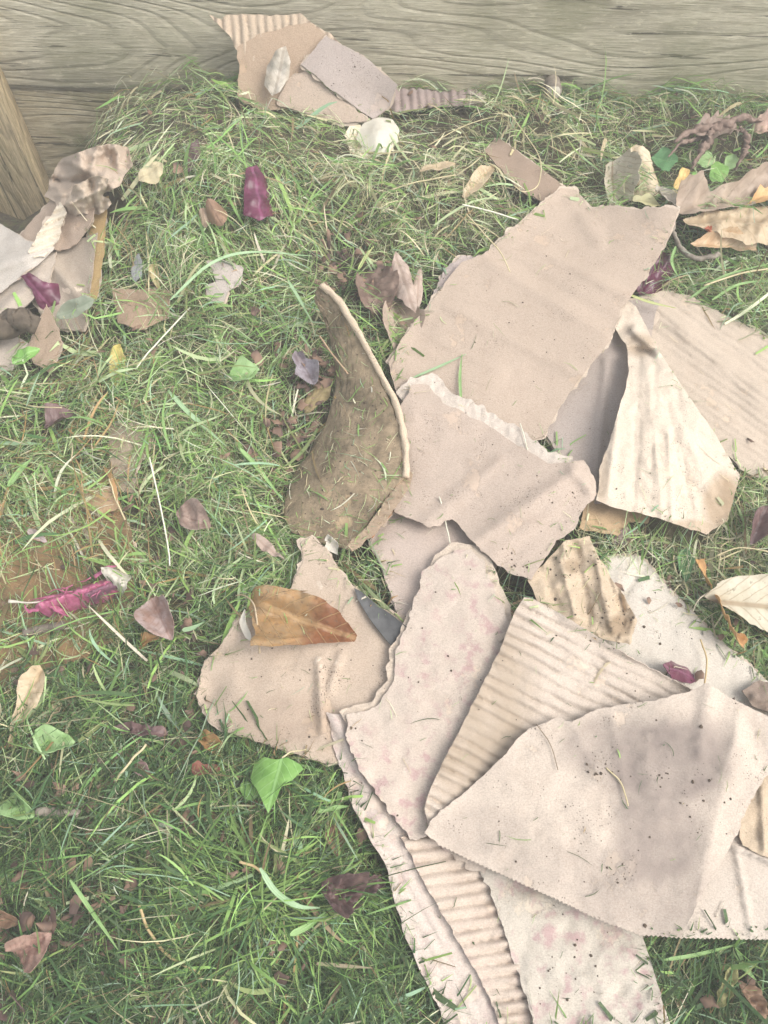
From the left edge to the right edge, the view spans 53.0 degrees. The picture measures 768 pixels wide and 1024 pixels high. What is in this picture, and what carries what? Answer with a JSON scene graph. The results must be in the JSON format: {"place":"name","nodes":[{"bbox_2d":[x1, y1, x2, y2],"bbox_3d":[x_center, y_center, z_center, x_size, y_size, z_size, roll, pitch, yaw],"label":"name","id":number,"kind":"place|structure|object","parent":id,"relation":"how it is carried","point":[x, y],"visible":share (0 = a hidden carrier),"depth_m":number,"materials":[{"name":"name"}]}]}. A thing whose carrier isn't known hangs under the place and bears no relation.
{"place":"outdoors","nodes":[
{"label":"outdoors","id":0,"kind":"place"},
{"bbox_2d":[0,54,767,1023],"bbox_3d":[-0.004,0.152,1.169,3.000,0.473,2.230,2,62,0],"label":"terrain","id":1,"kind":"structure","parent":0,"point":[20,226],"depth_m":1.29,"materials":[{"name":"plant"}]},
{"bbox_2d":[0,910,17,928],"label":"dead leaf","id":2,"kind":"object","parent":1,"relation":"on","point":[5,923],"visible":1,"depth_m":0.84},
{"bbox_2d":[0,337,27,376],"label":"torn paper","id":3,"kind":"object","parent":1,"relation":"on","point":[6,346],"visible":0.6,"depth_m":1.22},
{"bbox_2d":[28,304,62,371],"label":"cardboard piece","id":4,"kind":"object","parent":1,"relation":"on","point":[44,355],"visible":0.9,"depth_m":1.21,"materials":[{"name":"cardboard"}]},
{"bbox_2d":[8,565,132,617],"bbox_3d":[-0.422,0.127,1.081,0.153,0.135,0.069,-24,65,-13],"label":"withered flower","id":5,"kind":"object","parent":1,"relation":"on","point":[69,598],"visible":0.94,"depth_m":1.03,"materials":[{"name":"pink plant"}]},
{"bbox_2d":[209,13,338,109],"bbox_3d":[-0.195,-0.844,1.447,0.260,0.123,0.111,2,62,0],"label":"corrugated cardboard","id":6,"kind":"object","parent":1,"relation":"on","point":[258,40],"visible":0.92,"depth_m":1.43,"materials":[{"name":"cardboard"}]},
{"bbox_2d":[264,46,290,116],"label":"dead leaf","id":7,"kind":"object","parent":1,"relation":"on","point":[277,73],"visible":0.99,"depth_m":1.43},
{"bbox_2d":[194,535,405,766],"bbox_3d":[-0.099,0.194,0.987,0.267,0.043,0.269,39,68,18],"label":"cardboard piece","id":8,"kind":"object","parent":1,"relation":"on","point":[294,725],"visible":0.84,"depth_m":0.98,"materials":[{"name":"cardboard"}]},
{"bbox_2d":[235,585,356,653],"bbox_3d":[-0.116,0.137,0.979,0.164,0.059,0.091,2,62,0],"label":"dead leaf","id":9,"kind":"object","parent":8,"relation":"on","point":[321,620],"visible":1,"depth_m":0.99,"materials":[{"name":"plant"}]},
{"bbox_2d":[354,588,405,644],"bbox_3d":[-0.003,0.137,1.000,0.032,0.010,0.110,-36,68,-18],"label":"dark leaf","id":10,"kind":"object","parent":8,"relation":"on","point":[388,626],"visible":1,"depth_m":1.00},
{"bbox_2d":[277,71,369,126],"bbox_3d":[-0.110,-0.785,1.464,0.184,0.073,0.051,10,62,5],"label":"cardboard piece","id":11,"kind":"object","parent":1,"relation":"on","point":[305,89],"visible":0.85,"depth_m":1.46,"materials":[{"name":"cardboard"}]},
{"bbox_2d":[300,35,397,118],"bbox_3d":[-0.066,-0.816,1.450,0.181,0.116,0.058,15,63,7],"label":"cardboard piece","id":12,"kind":"object","parent":11,"relation":"on","point":[366,84],"visible":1,"depth_m":1.44,"materials":[{"name":"cardboard"}]},
{"bbox_2d":[284,282,412,550],"bbox_3d":[-0.051,-0.130,1.150,0.188,0.148,0.432,2,62,0],"label":"standing card","id":13,"kind":"object","parent":1,"relation":"on","point":[352,347],"visible":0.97,"depth_m":1.13,"materials":[{"name":"cardboard"}]},
{"bbox_2d":[289,301,409,544],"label":"grass clippings","id":14,"kind":"object","parent":13,"relation":"on","point":[381,463],"depth_m":1.12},
{"bbox_2d":[247,57,738,1004],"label":"soil crumbs","id":15,"kind":"object","parent":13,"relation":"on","point":[555,635],"visible":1,"depth_m":0.99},
{"bbox_2d":[344,117,398,160],"bbox_3d":[-0.018,-0.704,1.448,0.110,0.024,0.108,-21,64,-12],"label":"eggshell","id":16,"kind":"object","parent":1,"relation":"on","point":[379,130],"visible":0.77,"depth_m":1.45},
{"bbox_2d":[355,266,398,325],"bbox_3d":[-0.012,-0.366,1.265,0.072,0.068,0.113,2,62,0],"label":"dead leaf","id":17,"kind":"object","parent":1,"relation":"on","point":[386,281],"visible":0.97,"depth_m":1.27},
{"bbox_2d":[0,54,767,1023],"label":"grass","id":18,"kind":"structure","parent":1,"relation":"on","point":[288,788],"depth_m":1.07,"materials":[{"name":"plant"}]},
{"bbox_2d":[0,989,24,1022],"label":"dead leaf","id":19,"kind":"object","parent":18,"relation":"on","point":[3,1017],"visible":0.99,"depth_m":0.79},
{"bbox_2d":[0,792,34,819],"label":"green leaf","id":20,"kind":"object","parent":18,"relation":"on","point":[5,809],"visible":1,"depth_m":0.88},
{"bbox_2d":[12,346,39,364],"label":"green leaf","id":21,"kind":"object","parent":18,"relation":"on","point":[28,352],"visible":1,"depth_m":1.17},
{"bbox_2d":[8,665,44,741],"bbox_3d":[-0.440,0.237,0.954,0.032,0.022,0.102,2,62,0],"label":"dead leaf","id":22,"kind":"object","parent":18,"relation":"on","point":[26,680],"visible":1,"depth_m":0.96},
{"bbox_2d":[4,931,51,972],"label":"dead leaf","id":23,"kind":"object","parent":18,"relation":"on","point":[31,960],"visible":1,"depth_m":0.81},
{"bbox_2d":[0,252,56,312],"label":"cardboard piece","id":24,"kind":"object","parent":18,"relation":"on","point":[42,271],"visible":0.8,"depth_m":1.25,"materials":[{"name":"cardboard"}]},
{"bbox_2d":[0,307,40,339],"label":"dead leaf","id":25,"kind":"object","parent":24,"relation":"on","point":[14,323],"visible":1,"depth_m":1.17,"materials":[{"name":"brown plant"}]},
{"bbox_2d":[33,724,75,753],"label":"green leaf","id":26,"kind":"object","parent":18,"relation":"on","point":[49,729],"visible":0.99,"depth_m":0.92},
{"bbox_2d":[35,806,80,817],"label":"twig","id":27,"kind":"object","parent":18,"relation":"on","point":[44,810],"visible":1,"depth_m":0.88,"materials":[{"name":"wood"}]},
{"bbox_2d":[44,403,72,428],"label":"dead leaf","id":28,"kind":"object","parent":18,"relation":"on","point":[54,415],"visible":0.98,"depth_m":1.15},
{"bbox_2d":[32,233,97,331],"bbox_3d":[-0.528,-0.377,1.252,0.119,0.068,0.165,2,62,0],"label":"cardboard piece","id":29,"kind":"object","parent":18,"relation":"on","point":[72,267],"visible":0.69,"depth_m":1.26,"materials":[{"name":"cardboard"}]},
{"bbox_2d":[0,224,54,292],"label":"cardboard piece","id":30,"kind":"object","parent":29,"relation":"on","point":[17,260],"visible":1,"depth_m":1.25,"materials":[{"name":"cardboard"}]},
{"bbox_2d":[28,202,66,257],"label":"cardboard piece","id":31,"kind":"object","parent":30,"relation":"on","point":[48,234],"visible":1,"depth_m":1.25,"materials":[{"name":"cardboard"}]},
{"bbox_2d":[20,200,95,251],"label":"cardboard piece","id":32,"kind":"object","parent":30,"relation":"on","point":[74,230],"visible":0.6,"depth_m":1.27,"materials":[{"name":"cardboard"}]},
{"bbox_2d":[44,144,132,205],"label":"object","id":33,"kind":"object","parent":32,"relation":"on","point":[70,172],"visible":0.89,"depth_m":1.26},
{"bbox_2d":[65,176,110,215],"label":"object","id":34,"kind":"object","parent":33,"relation":"on","point":[86,195],"visible":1,"depth_m":1.23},
{"bbox_2d":[21,273,60,309],"bbox_3d":[-0.546,-0.353,1.247,0.068,0.060,0.047,-9,63,-6],"label":"onion skin","id":35,"kind":"object","parent":29,"relation":"on","point":[44,293],"visible":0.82,"depth_m":1.25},
{"bbox_2d":[56,295,94,318],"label":"dead leaf","id":36,"kind":"object","parent":29,"relation":"on","point":[82,305],"visible":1,"depth_m":1.19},
{"bbox_2d":[86,196,108,300],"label":"cardboard piece","id":37,"kind":"object","parent":29,"relation":"on","point":[100,222],"visible":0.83,"depth_m":1.26,"materials":[{"name":"cardboard"}]},
{"bbox_2d":[0,473,143,698],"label":"bare soil patch","id":38,"kind":"object","parent":18,"relation":"on","point":[11,589],"visible":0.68,"depth_m":1.07,"materials":[{"name":"soil"}]},
{"bbox_2d":[22,621,66,635],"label":"twig","id":39,"kind":"object","parent":38,"relation":"on","point":[50,626],"visible":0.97,"depth_m":1.02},
{"bbox_2d":[82,486,118,515],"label":"cardboard piece","id":40,"kind":"object","parent":38,"relation":"on","point":[108,495],"visible":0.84,"depth_m":1.10,"materials":[{"name":"cardboard"}]},
{"bbox_2d":[69,880,118,949],"bbox_3d":[-0.310,0.430,0.824,0.005,0.007,0.090,-39,69,-19],"label":"grass blade","id":41,"kind":"object","parent":18,"relation":"on","point":[86,903],"depth_m":0.83,"materials":[{"name":"green plant"}]},
{"bbox_2d":[109,344,124,385],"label":"dead leaf","id":42,"kind":"object","parent":18,"relation":"on","point":[117,348],"visible":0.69,"depth_m":1.20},
{"bbox_2d":[108,422,155,492],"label":"cardboard piece","id":43,"kind":"object","parent":18,"relation":"on","point":[117,462],"visible":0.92,"depth_m":1.13,"materials":[{"name":"cardboard"}]},
{"bbox_2d":[114,721,167,736],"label":"dead leaf","id":44,"kind":"object","parent":18,"relation":"on","point":[136,728],"visible":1,"depth_m":0.94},
{"bbox_2d":[112,287,170,329],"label":"cardboard piece","id":45,"kind":"object","parent":18,"relation":"on","point":[130,313],"visible":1,"depth_m":1.23,"materials":[{"name":"cardboard"}]},
{"bbox_2d":[138,161,162,183],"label":"dead leaf","id":46,"kind":"object","parent":18,"relation":"on","point":[150,175],"visible":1,"depth_m":1.24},
{"bbox_2d":[134,595,173,639],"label":"dead leaf","id":47,"kind":"object","parent":18,"relation":"on","point":[153,616],"visible":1,"depth_m":1.02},
{"bbox_2d":[176,498,210,529],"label":"dead leaf","id":48,"kind":"object","parent":18,"relation":"on","point":[191,513],"visible":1,"depth_m":1.07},
{"bbox_2d":[167,390,225,445],"bbox_3d":[-0.283,-0.140,1.157,0.131,0.016,0.009,41,69,19],"label":"grass blade","id":49,"kind":"object","parent":18,"relation":"on","point":[183,407],"depth_m":1.16,"materials":[{"name":"green plant"}]},
{"bbox_2d":[197,729,222,755],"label":"dead leaf","id":50,"kind":"object","parent":18,"relation":"on","point":[209,738],"visible":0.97,"depth_m":0.94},
{"bbox_2d":[206,198,227,225],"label":"dead leaf","id":51,"kind":"object","parent":18,"relation":"on","point":[216,217],"visible":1,"depth_m":1.23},
{"bbox_2d":[205,260,243,303],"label":"dead leaf","id":52,"kind":"object","parent":18,"relation":"on","point":[231,277],"visible":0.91,"depth_m":1.23,"materials":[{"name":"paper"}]},
{"bbox_2d":[170,251,309,299],"bbox_3d":[-0.232,-0.388,1.222,0.241,0.030,0.038,-25,65,-14],"label":"grass blade","id":53,"kind":"object","parent":18,"relation":"on","point":[204,268],"depth_m":1.21,"materials":[{"name":"green plant"}]},
{"bbox_2d":[228,355,259,380],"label":"green leaf","id":54,"kind":"object","parent":18,"relation":"on","point":[242,360],"visible":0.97,"depth_m":1.20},
{"bbox_2d":[243,165,273,220],"bbox_3d":[-0.204,-0.512,1.266,0.045,0.063,0.110,2,62,0],"label":"onion skin","id":55,"kind":"object","parent":18,"relation":"on","point":[257,206],"visible":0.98,"depth_m":1.25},
{"bbox_2d":[251,533,284,559],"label":"dead leaf","id":56,"kind":"object","parent":18,"relation":"on","point":[264,544],"visible":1,"depth_m":1.05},
{"bbox_2d":[250,749,305,812],"bbox_3d":[-0.124,0.295,0.879,0.051,0.019,0.078,34,67,16],"label":"ivy leaf","id":57,"kind":"object","parent":18,"relation":"on","point":[277,774],"visible":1,"depth_m":0.87,"materials":[{"name":"plant"}]},
{"bbox_2d":[259,868,319,908],"bbox_3d":[-0.103,0.401,0.807,0.075,0.014,0.015,28,65,13],"label":"grass blade","id":58,"kind":"object","parent":18,"relation":"on","point":[276,892],"depth_m":0.81,"materials":[{"name":"green plant"}]},
{"bbox_2d":[321,872,369,918],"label":"dead leaf","id":59,"kind":"object","parent":18,"relation":"on","point":[343,908],"visible":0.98,"depth_m":0.82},
{"bbox_2d":[0,47,767,1023],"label":"long grass","id":60,"kind":"structure","parent":18,"relation":"on","point":[278,851],"depth_m":0.82,"materials":[{"name":"plant"}]},
{"bbox_2d":[382,299,424,349],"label":"dead leaf","id":61,"kind":"object","parent":18,"relation":"on","point":[409,311],"visible":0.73,"depth_m":1.26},
{"bbox_2d":[392,252,416,312],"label":"dead leaf","id":62,"kind":"object","parent":61,"relation":"on","point":[406,293],"visible":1,"depth_m":1.27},
{"bbox_2d":[432,255,478,294],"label":"cardboard piece","id":63,"kind":"object","parent":18,"relation":"on","point":[453,265],"visible":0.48,"depth_m":1.30,"materials":[{"name":"cardboard"}]},
{"bbox_2d":[462,165,493,197],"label":"dead leaf","id":64,"kind":"object","parent":18,"relation":"on","point":[480,180],"visible":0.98,"depth_m":1.36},
{"bbox_2d":[326,542,669,1023],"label":"cardboard piece","id":65,"kind":"object","parent":18,"relation":"on","point":[511,952],"visible":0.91,"depth_m":0.86,"materials":[{"name":"cardboard"}]},
{"bbox_2d":[206,211,767,998],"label":"grass clippings","id":66,"kind":"object","parent":65,"relation":"on","point":[458,589],"depth_m":1.00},
{"bbox_2d":[424,597,692,849],"bbox_3d":[0.203,0.282,0.893,0.253,0.028,0.314,30,66,14],"label":"corrugated cardboard","id":67,"kind":"object","parent":65,"relation":"on","point":[545,676],"visible":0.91,"depth_m":0.93,"materials":[{"name":"cardboard"}]},
{"bbox_2d":[425,683,767,939],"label":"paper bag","id":68,"kind":"object","parent":67,"relation":"on","point":[520,786],"visible":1,"depth_m":0.85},
{"bbox_2d":[385,186,679,439],"bbox_3d":[0.240,-0.344,1.243,0.292,0.060,0.607,32,66,15],"label":"cardboard piece","id":69,"kind":"object","parent":18,"relation":"on","point":[589,296],"visible":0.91,"depth_m":1.24,"materials":[{"name":"cardboard"}]},
{"bbox_2d":[394,372,595,579],"bbox_3d":[0.119,-0.062,1.090,0.338,0.044,0.226,36,67,17],"label":"cardboard piece","id":70,"kind":"object","parent":69,"relation":"on","point":[483,487],"visible":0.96,"depth_m":1.08,"materials":[{"name":"cardboard"}]},
{"bbox_2d":[544,74,561,99],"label":"dead leaf","id":71,"kind":"object","parent":18,"relation":"on","point":[552,81],"visible":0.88,"depth_m":1.51,"materials":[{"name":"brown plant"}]},
{"bbox_2d":[578,498,649,535],"bbox_3d":[0.324,0.006,1.086,0.108,0.015,0.065,2,62,0],"label":"torn paper","id":72,"kind":"object","parent":18,"relation":"on","point":[609,517],"visible":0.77,"depth_m":1.08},
{"bbox_2d":[632,193,660,206],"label":"dead leaf","id":73,"kind":"object","parent":18,"relation":"on","point":[649,199],"visible":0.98,"depth_m":1.36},
{"bbox_2d":[651,147,677,171],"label":"ivy leaf","id":74,"kind":"object","parent":18,"relation":"on","point":[661,159],"visible":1,"depth_m":1.44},
{"bbox_2d":[655,184,679,208],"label":"dead leaf","id":75,"kind":"object","parent":18,"relation":"on","point":[660,190],"visible":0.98,"depth_m":1.36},
{"bbox_2d":[677,548,694,581],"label":"green leaf","id":76,"kind":"object","parent":18,"relation":"on","point":[692,559],"visible":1,"depth_m":1.07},
{"bbox_2d":[671,221,719,261],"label":"dry stalk","id":77,"kind":"object","parent":18,"relation":"on","point":[691,256],"visible":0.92,"depth_m":1.30,"materials":[{"name":"brown plant"}]},
{"bbox_2d":[690,128,714,169],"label":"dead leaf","id":78,"kind":"object","parent":18,"relation":"on","point":[707,142],"visible":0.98,"depth_m":1.44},
{"bbox_2d":[664,942,745,960],"bbox_3d":[0.348,0.477,0.835,0.095,0.002,0.005,-8,62,-5],"label":"grass blade","id":79,"kind":"object","parent":18,"relation":"on","point":[686,956],"depth_m":0.83,"materials":[{"name":"green plant"}]},
{"bbox_2d":[692,110,739,139],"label":"dead leaf","id":80,"kind":"object","parent":18,"relation":"on","point":[714,118],"visible":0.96,"depth_m":1.46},
{"bbox_2d":[673,113,763,143],"bbox_3d":[0.647,-0.740,1.474,0.243,0.038,0.029,-22,65,-12],"label":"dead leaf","id":81,"kind":"object","parent":18,"relation":"on","point":[724,122],"visible":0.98,"depth_m":1.47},
{"bbox_2d":[709,162,728,182],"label":"ivy leaf","id":82,"kind":"object","parent":18,"relation":"on","point":[722,167],"visible":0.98,"depth_m":1.43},
{"bbox_2d":[695,558,747,647],"bbox_3d":[0.448,0.116,1.022,0.026,0.051,0.138,-9,63,-6],"label":"dead leaf","id":83,"kind":"object","parent":18,"relation":"on","point":[742,639],"visible":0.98,"depth_m":1.00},
{"bbox_2d":[676,161,767,214],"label":"dead leaf","id":84,"kind":"object","parent":18,"relation":"on","point":[694,192],"visible":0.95,"depth_m":1.34,"materials":[{"name":"plant"}]},
{"bbox_2d":[690,226,756,250],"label":"dead leaf","id":85,"kind":"object","parent":18,"relation":"on","point":[712,239],"visible":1,"depth_m":1.30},
{"bbox_2d":[683,205,767,244],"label":"dead leaf","id":86,"kind":"object","parent":18,"relation":"on","point":[717,220],"visible":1,"depth_m":1.31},
{"bbox_2d":[716,967,737,1006],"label":"dead leaf","id":87,"kind":"object","parent":18,"relation":"on","point":[726,978],"visible":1,"depth_m":0.83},
{"bbox_2d":[692,574,767,631],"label":"dead leaf","id":88,"kind":"object","parent":18,"relation":"on","point":[745,597],"visible":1,"depth_m":1.02,"materials":[{"name":"plant"}]},
{"bbox_2d":[733,125,751,170],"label":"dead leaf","id":89,"kind":"object","parent":18,"relation":"on","point":[746,141],"visible":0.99,"depth_m":1.46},
{"bbox_2d":[738,980,767,1018],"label":"dead leaf","id":90,"kind":"object","parent":18,"relation":"on","point":[756,997],"visible":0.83,"depth_m":0.83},
{"bbox_2d":[750,505,767,544],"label":"dead leaf","id":91,"kind":"object","parent":18,"relation":"on","point":[759,526],"visible":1,"depth_m":1.08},
{"bbox_2d":[752,108,767,134],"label":"dead leaf","id":92,"kind":"object","parent":18,"relation":"on","point":[759,128],"visible":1,"depth_m":1.50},
{"bbox_2d":[0,90,767,1023],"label":"leaf litter","id":93,"kind":"object","parent":1,"relation":"on","point":[50,924],"visible":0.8,"depth_m":1.01,"materials":[{"name":"plant"}]},
{"bbox_2d":[292,351,318,384],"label":"dead leaf","id":94,"kind":"object","parent":93,"relation":"on","point":[308,373],"visible":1,"depth_m":1.21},
{"bbox_2d":[304,379,333,412],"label":"dead leaf","id":95,"kind":"object","parent":93,"relation":"on","point":[321,393],"visible":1,"depth_m":1.21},
{"bbox_2d":[414,267,422,306],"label":"dead leaf","id":96,"kind":"object","parent":1,"relation":"on","point":[418,286],"visible":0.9,"depth_m":1.29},
{"bbox_2d":[369,513,496,615],"bbox_3d":[0.052,0.067,1.059,0.169,0.025,0.181,-41,70,-20],"label":"cardboard piece","id":97,"kind":"object","parent":1,"relation":"on","point":[416,547],"visible":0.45,"depth_m":1.06,"materials":[{"name":"cardboard"}]},
{"bbox_2d":[390,87,484,114],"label":"cardboard piece","id":98,"kind":"object","parent":1,"relation":"on","point":[417,97],"visible":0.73,"depth_m":1.55,"materials":[{"name":"cardboard"}]},
{"bbox_2d":[484,138,564,201],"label":"cardboard piece","id":99,"kind":"object","parent":1,"relation":"on","point":[520,165],"visible":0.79,"depth_m":1.43,"materials":[{"name":"cardboard"}]},
{"bbox_2d":[604,148,641,205],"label":"dead leaf","id":100,"kind":"object","parent":1,"relation":"on","point":[626,160],"visible":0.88,"depth_m":1.41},
{"bbox_2d":[630,145,659,199],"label":"dead leaf","id":101,"kind":"object","parent":1,"relation":"on","point":[643,152],"visible":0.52,"depth_m":1.42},
{"bbox_2d":[636,252,673,294],"bbox_3d":[0.459,-0.401,1.334,0.094,0.068,0.072,-30,66,-15],"label":"onion skin","id":102,"kind":"object","parent":1,"relation":"on","point":[656,276],"visible":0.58,"depth_m":1.32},
{"bbox_2d":[601,553,767,715],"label":"cardboard piece","id":103,"kind":"object","parent":1,"relation":"on","point":[727,679],"visible":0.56,"depth_m":1.01,"materials":[{"name":"cardboard"}]},
{"bbox_2d":[527,536,636,644],"bbox_3d":[0.258,0.111,1.006,0.112,0.031,0.160,-19,64,-10],"label":"corrugated cardboard","id":104,"kind":"object","parent":103,"relation":"on","point":[549,588],"visible":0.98,"depth_m":1.01,"materials":[{"name":"cardboard"}]},
{"bbox_2d":[663,661,695,683],"bbox_3d":[0.376,0.203,0.973,0.067,0.064,0.032,-5,62,-3],"label":"onion skin","id":105,"kind":"object","parent":103,"relation":"on","point":[682,675],"visible":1,"depth_m":0.96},
{"bbox_2d":[742,680,767,710],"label":"dead leaf","id":106,"kind":"object","parent":103,"relation":"on","point":[755,695],"visible":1,"depth_m":0.97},
{"bbox_2d":[639,290,767,479],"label":"cardboard piece","id":107,"kind":"object","parent":1,"relation":"on","point":[731,382],"visible":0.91,"depth_m":1.23,"materials":[{"name":"cardboard"}]},
{"bbox_2d":[545,297,660,503],"bbox_3d":[0.337,-0.199,1.204,0.124,0.020,0.442,20,64,10],"label":"cardboard piece","id":108,"kind":"object","parent":107,"relation":"on","point":[592,401],"visible":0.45,"depth_m":1.18,"materials":[{"name":"cardboard"}]},
{"bbox_2d":[596,301,739,533],"bbox_3d":[0.435,-0.165,1.154,0.202,0.042,0.418,12,62,5],"label":"corrugated cardboard","id":109,"kind":"object","parent":108,"relation":"on","point":[672,420],"visible":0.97,"depth_m":1.10,"materials":[{"name":"cardboard"}]},
{"label":"ground","id":110,"kind":"structure","parent":0,"visible":0},
{"bbox_2d":[0,67,49,219],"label":"wooden post","id":111,"kind":"object","parent":110,"relation":"on","point":[24,182],"visible":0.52,"depth_m":1.70,"materials":[{"name":"brown wood"}]},
{"bbox_2d":[10,86,165,178],"bbox_3d":[0.021,-0.788,1.762,3.000,0.352,0.032,2,62,0],"label":"wooden board","id":112,"kind":"object","parent":110,"relation":"on","point":[58,121],"visible":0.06,"depth_m":1.65,"materials":[{"name":"brown wood"}]},
{"bbox_2d":[0,0,767,105],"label":"wooden board","id":113,"kind":"object","parent":112,"relation":"on","point":[110,44],"visible":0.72,"depth_m":1.49,"materials":[{"name":"brown wood"}]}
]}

